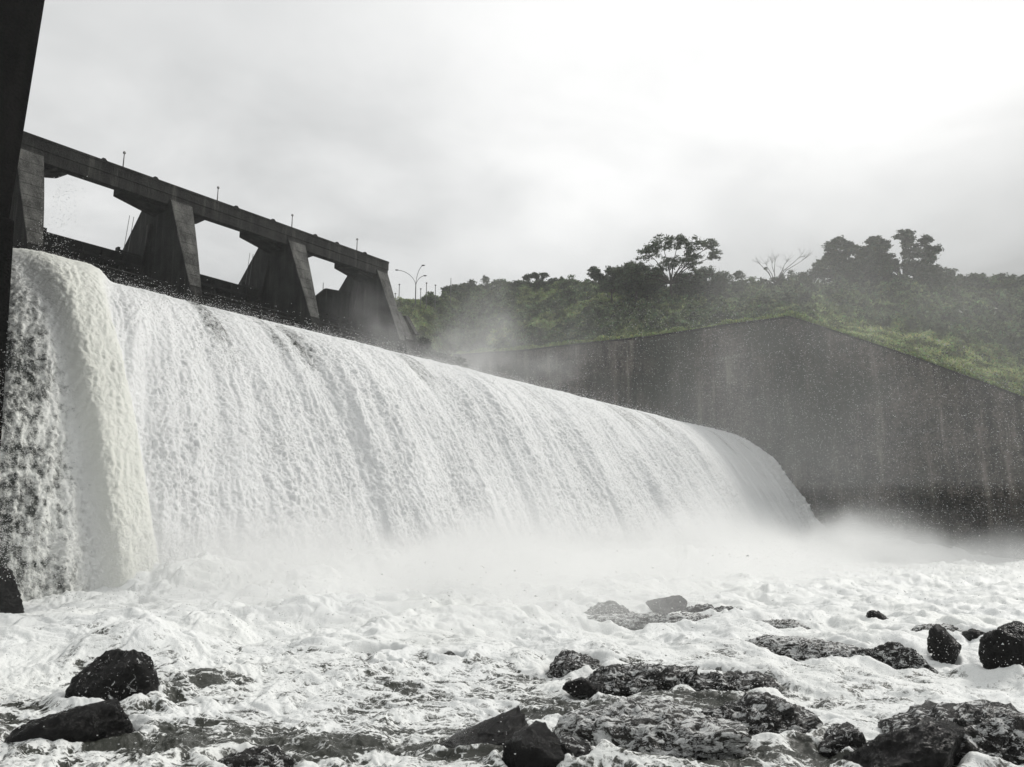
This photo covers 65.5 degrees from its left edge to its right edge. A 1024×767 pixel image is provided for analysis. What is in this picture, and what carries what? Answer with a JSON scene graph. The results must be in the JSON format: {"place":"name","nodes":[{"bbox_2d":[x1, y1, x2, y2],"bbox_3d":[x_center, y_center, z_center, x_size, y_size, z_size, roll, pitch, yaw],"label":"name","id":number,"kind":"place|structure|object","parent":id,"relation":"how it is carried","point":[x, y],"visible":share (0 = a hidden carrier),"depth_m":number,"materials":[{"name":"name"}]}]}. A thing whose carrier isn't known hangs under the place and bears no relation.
{"place":"outdoors","nodes":[
{"label":"outdoors","id":0,"kind":"place"},
{"bbox_2d":[0,532,1023,766],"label":"water","id":1,"kind":"structure","parent":0,"point":[54,628],"depth_m":21.61,"materials":[{"name":"liquid"}]},
{"bbox_2d":[0,566,23,613],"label":"rock","id":2,"kind":"object","parent":1,"relation":"in","point":[11,601],"visible":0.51,"depth_m":34.22,"materials":[{"name":"black stone"}]},
{"bbox_2d":[3,699,135,742],"bbox_3d":[-7.035,5.739,12.922,2.154,1.144,1.333,0,-11,0],"label":"boulder","id":3,"kind":"object","parent":1,"relation":"in","point":[90,722],"visible":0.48,"depth_m":12.63,"materials":[{"name":"black stone"}]},
{"bbox_2d":[64,648,159,701],"bbox_3d":[-7.826,6.301,15.582,1.603,2.109,1.539,-6,-13,29],"label":"boulder","id":4,"kind":"object","parent":1,"relation":"in","point":[131,669],"visible":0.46,"depth_m":15.40,"materials":[{"name":"black stone"}]},
{"bbox_2d":[217,744,294,766],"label":"rock","id":5,"kind":"object","parent":1,"relation":"in","point":[274,755],"visible":0.93,"depth_m":11.85,"materials":[{"name":"grey stone"}]},
{"bbox_2d":[438,706,528,747],"bbox_3d":[-0.377,5.769,13.039,1.665,0.882,1.179,0,-11,0],"label":"rock","id":6,"kind":"object","parent":1,"relation":"in","point":[513,720],"visible":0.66,"depth_m":12.88,"materials":[{"name":"black stone"}]},
{"bbox_2d":[502,720,564,766],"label":"rock","id":7,"kind":"object","parent":1,"relation":"in","point":[536,743],"visible":0.98,"depth_m":11.76,"materials":[{"name":"black stone"}]},
{"bbox_2d":[546,650,600,677],"bbox_3d":[1.633,7.301,20.384,1.623,0.816,2.155,0,-11,0],"label":"rock","id":8,"kind":"object","parent":1,"relation":"in","point":[563,659],"visible":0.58,"depth_m":19.95,"materials":[{"name":"grey stone"}]},
{"bbox_2d":[560,733,592,757],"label":"rock","id":9,"kind":"object","parent":1,"relation":"in","point":[572,746],"visible":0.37,"depth_m":12.05,"materials":[{"name":"grey stone"}]},
{"bbox_2d":[562,677,603,695],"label":"rock","id":10,"kind":"object","parent":1,"relation":"in","point":[586,687],"visible":0.94,"depth_m":17.30,"materials":[{"name":"black stone"}]},
{"bbox_2d":[584,600,633,614],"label":"rock","id":11,"kind":"object","parent":1,"relation":"in","point":[607,606],"visible":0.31,"depth_m":33.56,"materials":[{"name":"grey stone"}]},
{"bbox_2d":[570,662,697,699],"bbox_3d":[2.642,6.903,18.409,3.378,0.918,2.358,0,-11,0],"label":"rock ledge","id":12,"kind":"object","parent":1,"relation":"in","point":[617,678],"visible":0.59,"depth_m":17.81,"materials":[{"name":"grey stone"}]},
{"bbox_2d":[587,612,711,629],"bbox_3d":[6.100,9.645,32.235,6.509,0.813,2.632,0,-11,0],"label":"rock ledge","id":13,"kind":"object","parent":1,"relation":"in","point":[625,620],"visible":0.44,"depth_m":31.67,"materials":[{"name":"stone"}]},
{"bbox_2d":[552,694,751,761],"bbox_3d":[2.356,5.943,13.504,3.429,1.000,2.782,0,-11,0],"label":"rock ledge","id":14,"kind":"object","parent":1,"relation":"in","point":[621,722],"visible":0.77,"depth_m":12.71,"materials":[{"name":"rock"}]},
{"bbox_2d":[646,595,687,613],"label":"rock","id":15,"kind":"object","parent":1,"relation":"in","point":[675,604],"visible":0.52,"depth_m":35.84,"materials":[{"name":"grey stone"}]},
{"bbox_2d":[680,603,714,612],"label":"rock","id":16,"kind":"object","parent":1,"relation":"in","point":[696,608],"visible":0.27,"depth_m":34.13,"materials":[{"name":"grey stone"}]},
{"bbox_2d":[714,606,742,611],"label":"rock","id":17,"kind":"object","parent":1,"relation":"in","point":[720,609],"visible":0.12,"depth_m":33.85,"materials":[{"name":"grey stone"}]},
{"bbox_2d":[685,670,781,692],"bbox_3d":[4.901,6.878,18.015,2.269,0.752,1.826,0,-11,0],"label":"rock","id":18,"kind":"object","parent":1,"relation":"in","point":[698,682],"visible":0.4,"depth_m":17.64,"materials":[{"name":"grey stone"}]},
{"bbox_2d":[698,692,822,735],"bbox_3d":[4.243,6.001,14.059,1.969,1.021,1.654,-10,-15,43],"label":"rock","id":19,"kind":"object","parent":1,"relation":"in","point":[780,712],"visible":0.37,"depth_m":13.83,"materials":[{"name":"grey stone"}]},
{"bbox_2d":[756,619,810,628],"bbox_3d":[9.914,9.277,30.438,2.693,0.512,1.511,0,-11,0],"label":"rock ledge","id":20,"kind":"object","parent":1,"relation":"in","point":[782,625],"visible":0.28,"depth_m":30.05,"materials":[{"name":"stone"}]},
{"bbox_2d":[745,634,864,661],"bbox_3d":[8.897,7.899,23.694,3.699,0.830,3.334,5,-12,-26],"label":"rock ledge","id":21,"kind":"object","parent":1,"relation":"in","point":[789,646],"visible":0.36,"depth_m":22.89,"materials":[{"name":"stone"}]},
{"bbox_2d":[818,722,865,758],"bbox_3d":[5.306,5.844,12.813,0.747,0.726,0.608,-3,-11,13],"label":"rock","id":22,"kind":"object","parent":1,"relation":"in","point":[847,734],"visible":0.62,"depth_m":12.66,"materials":[{"name":"grey stone"}]},
{"bbox_2d":[866,610,888,619],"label":"rock","id":23,"kind":"object","parent":1,"relation":"in","point":[878,615],"visible":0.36,"depth_m":31.41,"materials":[{"name":"black stone"}]},
{"bbox_2d":[849,641,938,673],"bbox_3d":[10.474,7.605,22.031,2.249,0.951,1.214,-4,-12,20],"label":"rock","id":24,"kind":"object","parent":1,"relation":"in","point":[897,657],"visible":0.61,"depth_m":21.62,"materials":[{"name":"black stone"}]},
{"bbox_2d":[843,720,964,766],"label":"rock","id":25,"kind":"object","parent":1,"relation":"in","point":[935,743],"visible":0.93,"depth_m":11.67,"materials":[{"name":"black stone"}]},
{"bbox_2d":[911,623,962,631],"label":"rock","id":26,"kind":"object","parent":1,"relation":"in","point":[919,627],"visible":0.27,"depth_m":27.93,"materials":[{"name":"stone"}]},
{"bbox_2d":[927,624,961,663],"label":"boulder","id":27,"kind":"object","parent":1,"relation":"in","point":[940,642],"visible":0.91,"depth_m":23.25,"materials":[{"name":"black stone"}]},
{"bbox_2d":[878,699,1023,766],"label":"boulder","id":28,"kind":"object","parent":1,"relation":"in","point":[997,738],"visible":0.45,"depth_m":12.56,"materials":[{"name":"grey stone"}]},
{"bbox_2d":[962,628,985,640],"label":"rock","id":29,"kind":"object","parent":1,"relation":"in","point":[970,634],"visible":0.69,"depth_m":26.67,"materials":[{"name":"black stone"}]},
{"bbox_2d":[978,621,1023,669],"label":"boulder","id":30,"kind":"object","parent":1,"relation":"in","point":[1012,634],"visible":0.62,"depth_m":20.54,"materials":[{"name":"black stone"}]},
{"bbox_2d":[24,0,1023,298],"label":"sky","id":31,"kind":"structure","parent":0,"point":[461,140],"materials":[{"name":"white"}]},
{"bbox_2d":[399,288,1023,392],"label":"hillside","id":32,"kind":"structure","parent":0,"point":[1008,381],"depth_m":142.57,"materials":[{"name":"green plant"}]},
{"bbox_2d":[396,265,426,304],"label":"street lamp","id":33,"kind":"object","parent":32,"relation":"on","point":[414,281],"visible":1,"depth_m":208.59,"materials":[{"name":"metal"}]},
{"bbox_2d":[421,293,442,304],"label":"shrub","id":34,"kind":"object","parent":32,"relation":"on","point":[431,297],"visible":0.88,"depth_m":214.02,"materials":[{"name":"green plant"}]},
{"bbox_2d":[441,284,463,292],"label":"shrub","id":35,"kind":"object","parent":32,"relation":"on","point":[456,287],"visible":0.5,"depth_m":229.48,"materials":[{"name":"green plant"}]},
{"bbox_2d":[459,279,480,287],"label":"shrub","id":36,"kind":"object","parent":32,"relation":"on","point":[470,283],"visible":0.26,"depth_m":233.04,"materials":[{"name":"green plant"}]},
{"bbox_2d":[480,275,497,285],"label":"tree","id":37,"kind":"object","parent":32,"relation":"on","point":[485,279],"visible":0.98,"depth_m":234.73,"materials":[{"name":"green plant"}]},
{"bbox_2d":[489,278,511,286],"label":"shrub","id":38,"kind":"object","parent":32,"relation":"on","point":[501,282],"visible":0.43,"depth_m":235.23,"materials":[{"name":"green plant"}]},
{"bbox_2d":[507,279,532,287],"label":"shrub","id":39,"kind":"object","parent":32,"relation":"on","point":[518,282],"visible":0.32,"depth_m":234.59,"materials":[{"name":"green plant"}]},
{"bbox_2d":[522,272,549,287],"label":"tree","id":40,"kind":"object","parent":32,"relation":"on","point":[535,276],"visible":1,"depth_m":231.38,"materials":[{"name":"green plant"}]},
{"bbox_2d":[543,277,558,284],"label":"shrub","id":41,"kind":"object","parent":32,"relation":"on","point":[551,280],"visible":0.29,"depth_m":232.37,"materials":[{"name":"green plant"}]},
{"bbox_2d":[557,274,582,284],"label":"shrub","id":42,"kind":"object","parent":32,"relation":"on","point":[572,280],"visible":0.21,"depth_m":229.37,"materials":[{"name":"green plant"}]},
{"bbox_2d":[587,262,663,301],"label":"tree","id":43,"kind":"object","parent":32,"relation":"on","point":[606,282],"visible":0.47,"depth_m":202.28,"materials":[{"name":"green plant"}]},
{"bbox_2d":[613,270,669,298],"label":"tree","id":44,"kind":"object","parent":32,"relation":"on","point":[638,283],"visible":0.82,"depth_m":194.75,"materials":[{"name":"green plant"}]},
{"bbox_2d":[617,233,745,295],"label":"tree","id":45,"kind":"object","parent":32,"relation":"on","point":[655,247],"visible":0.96,"depth_m":192.66,"materials":[{"name":"green plant"}]},
{"bbox_2d":[669,268,746,295],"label":"tree","id":46,"kind":"object","parent":32,"relation":"on","point":[698,282],"visible":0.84,"depth_m":191.97,"materials":[{"name":"green plant"}]},
{"bbox_2d":[395,272,1023,394],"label":"undergrowth","id":47,"kind":"object","parent":32,"relation":"on","point":[931,312],"visible":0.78,"depth_m":173.66,"materials":[{"name":"green plant"}]},
{"bbox_2d":[729,276,769,287],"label":"shrub","id":48,"kind":"object","parent":32,"relation":"on","point":[751,280],"visible":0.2,"depth_m":200.72,"materials":[{"name":"green plant"}]},
{"bbox_2d":[743,244,813,285],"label":"tree","id":49,"kind":"object","parent":32,"relation":"on","point":[775,282],"visible":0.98,"depth_m":192.97,"materials":[{"name":"grey plant"}]},
{"bbox_2d":[767,270,798,286],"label":"shrub","id":50,"kind":"object","parent":32,"relation":"on","point":[790,275],"visible":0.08,"depth_m":197.63,"materials":[{"name":"green plant"}]},
{"bbox_2d":[795,235,880,283],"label":"tree","id":51,"kind":"object","parent":32,"relation":"on","point":[833,258],"visible":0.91,"depth_m":186.15,"materials":[{"name":"green plant"}]},
{"bbox_2d":[838,252,895,284],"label":"tree","id":52,"kind":"object","parent":32,"relation":"on","point":[877,275],"visible":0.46,"depth_m":185.43,"materials":[{"name":"green plant"}]},
{"bbox_2d":[860,228,956,284],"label":"tree","id":53,"kind":"object","parent":32,"relation":"on","point":[907,237],"visible":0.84,"depth_m":185.28,"materials":[{"name":"green plant"}]},
{"bbox_2d":[907,262,963,277],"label":"tree","id":54,"kind":"object","parent":32,"relation":"on","point":[930,267],"visible":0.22,"depth_m":182.85,"materials":[{"name":"green plant"}]},
{"bbox_2d":[922,268,966,285],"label":"shrub","id":55,"kind":"object","parent":32,"relation":"on","point":[943,275],"visible":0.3,"depth_m":180.96,"materials":[{"name":"green plant"}]},
{"bbox_2d":[933,272,1009,289],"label":"tree","id":56,"kind":"object","parent":32,"relation":"on","point":[952,282],"visible":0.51,"depth_m":178.29,"materials":[{"name":"green plant"}]},
{"bbox_2d":[965,272,1023,290],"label":"tree","id":57,"kind":"object","parent":32,"relation":"on","point":[1019,280],"visible":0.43,"depth_m":177.00,"materials":[{"name":"green plant"}]},
{"bbox_2d":[980,276,1019,292],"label":"shrub","id":58,"kind":"object","parent":32,"relation":"on","point":[1006,282],"visible":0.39,"depth_m":176.06,"materials":[{"name":"green plant"}]},
{"label":"ground","id":59,"kind":"structure","parent":0,"visible":0},
{"bbox_2d":[0,0,44,447],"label":"tall pier","id":60,"kind":"structure","parent":59,"relation":"on","point":[20,23],"depth_m":43.31,"materials":[{"name":"concrete"}]},
{"bbox_2d":[453,316,1023,558],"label":"side wall","id":61,"kind":"structure","parent":59,"relation":"on","point":[565,371],"depth_m":136.40,"materials":[{"name":"concrete"}]},
{"bbox_2d":[455,310,1023,395],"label":"grass strip","id":62,"kind":"object","parent":61,"relation":"on","point":[806,317],"depth_m":146.98,"materials":[{"name":"green plant"}]},
{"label":"spillway","id":63,"kind":"object","parent":59,"relation":"on","visible":0},
{"bbox_2d":[9,147,43,251],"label":"bridge pier","id":64,"kind":"structure","parent":63,"relation":"on","point":[27,210],"depth_m":85.07,"materials":[{"name":"concrete"}]},
{"bbox_2d":[21,131,388,281],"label":"gate bridge","id":65,"kind":"structure","parent":64,"relation":"on","point":[148,195],"depth_m":103.71,"materials":[{"name":"concrete"}]},
{"bbox_2d":[43,215,141,286],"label":"spillway gate","id":66,"kind":"structure","parent":63,"relation":"on","point":[126,261],"depth_m":99.31,"materials":[{"name":"metal"}]},
{"bbox_2d":[123,198,201,303],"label":"bridge pier","id":67,"kind":"structure","parent":63,"relation":"on","point":[163,244],"depth_m":100.49,"materials":[{"name":"concrete"}]},
{"bbox_2d":[13,243,389,347],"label":"pipe rail","id":68,"kind":"object","parent":67,"relation":"attached to","point":[230,303],"visible":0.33,"depth_m":102.41,"materials":[{"name":"metal"}]},
{"bbox_2d":[200,254,260,315],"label":"spillway gate","id":69,"kind":"structure","parent":63,"relation":"on","point":[242,291],"depth_m":113.24,"materials":[{"name":"metal"}]},
{"bbox_2d":[240,239,319,332],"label":"bridge pier","id":70,"kind":"structure","parent":63,"relation":"on","point":[282,280],"depth_m":114.31,"materials":[{"name":"concrete"}]},
{"bbox_2d":[315,288,351,337],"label":"spillway gate","id":71,"kind":"structure","parent":63,"relation":"on","point":[333,306],"depth_m":127.88,"materials":[{"name":"metal"}]},
{"bbox_2d":[339,269,406,353],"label":"bridge pier","id":72,"kind":"structure","parent":63,"relation":"on","point":[373,309],"depth_m":127.18,"materials":[{"name":"concrete"}]},
{"bbox_2d":[398,311,419,356],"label":"abutment","id":73,"kind":"object","parent":63,"relation":"on","point":[410,332],"visible":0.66,"depth_m":131.60,"materials":[{"name":"concrete"}]},
{"bbox_2d":[0,248,828,601],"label":"waterfall","id":74,"kind":"structure","parent":63,"relation":"on","point":[100,418],"depth_m":57.63,"materials":[{"name":"liquid"}]},
{"bbox_2d":[0,176,1023,760],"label":"spray droplets","id":75,"kind":"object","parent":74,"relation":"on","point":[712,538],"visible":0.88,"depth_m":58.35,"materials":[{"name":"white liquid"}]},
{"bbox_2d":[417,336,469,366],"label":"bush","id":76,"kind":"object","parent":63,"relation":"on","point":[425,348],"visible":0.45,"depth_m":135.85,"materials":[{"name":"green plant"}]}
]}

